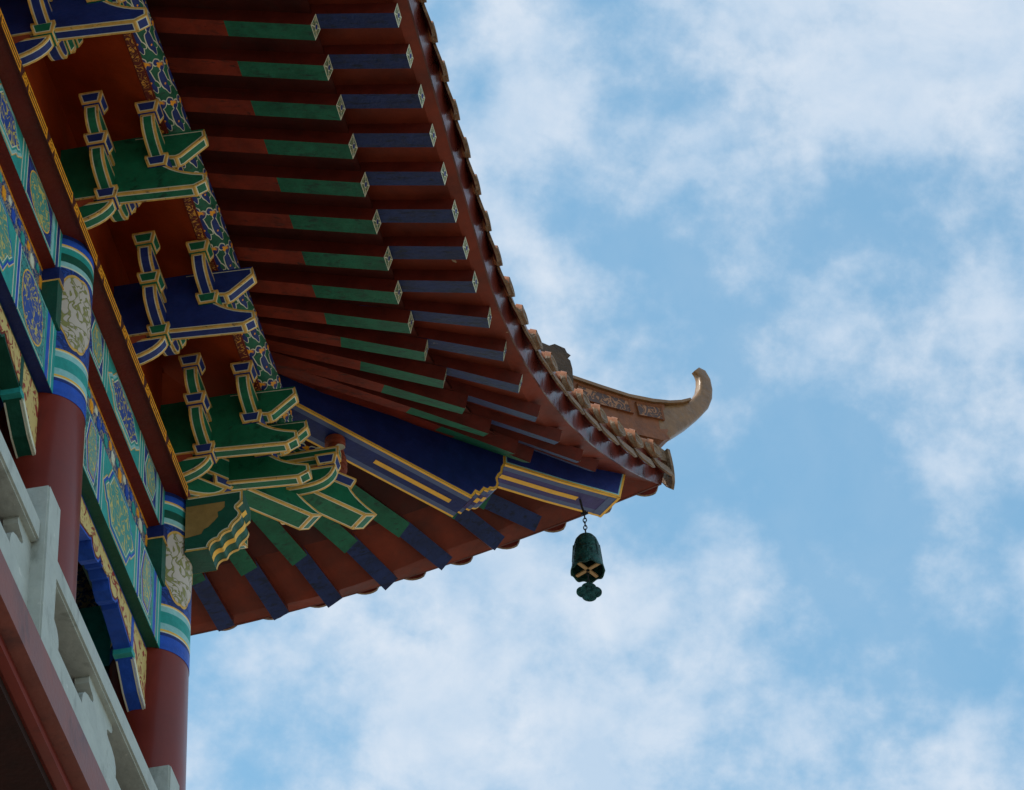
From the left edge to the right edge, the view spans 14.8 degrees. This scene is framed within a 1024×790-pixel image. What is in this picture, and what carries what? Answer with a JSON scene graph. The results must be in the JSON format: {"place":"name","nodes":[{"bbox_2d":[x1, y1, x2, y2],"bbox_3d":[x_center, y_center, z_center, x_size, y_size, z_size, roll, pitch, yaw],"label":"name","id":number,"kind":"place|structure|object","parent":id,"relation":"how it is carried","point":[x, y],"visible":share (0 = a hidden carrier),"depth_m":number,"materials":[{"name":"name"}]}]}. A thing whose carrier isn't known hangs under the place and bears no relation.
{"place":"outdoors","nodes":[
{"label":"outdoors","id":0,"kind":"place"},
{"bbox_2d":[0,0,711,789],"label":"pavilion","id":1,"kind":"structure","parent":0,"point":[272,346],"depth_m":29.94,"materials":[{"name":"red paint"}]},
{"bbox_2d":[0,431,178,789],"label":"balustrade","id":2,"kind":"object","parent":1,"relation":"on","point":[29,528],"visible":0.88,"depth_m":23.23,"materials":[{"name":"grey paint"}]},
{"bbox_2d":[570,499,604,601],"bbox_3d":[0.632,1.317,33.492,0.296,1.119,0.296,-9,-43,7],"label":"wind bell","id":3,"kind":"object","parent":1,"relation":"hanging from","point":[588,565],"visible":1,"depth_m":33.37,"materials":[{"name":"green metal"}]},
{"bbox_2d":[186,0,1023,789],"label":"sky","id":4,"kind":"structure","parent":0,"point":[813,208],"materials":[{"name":"blue"}]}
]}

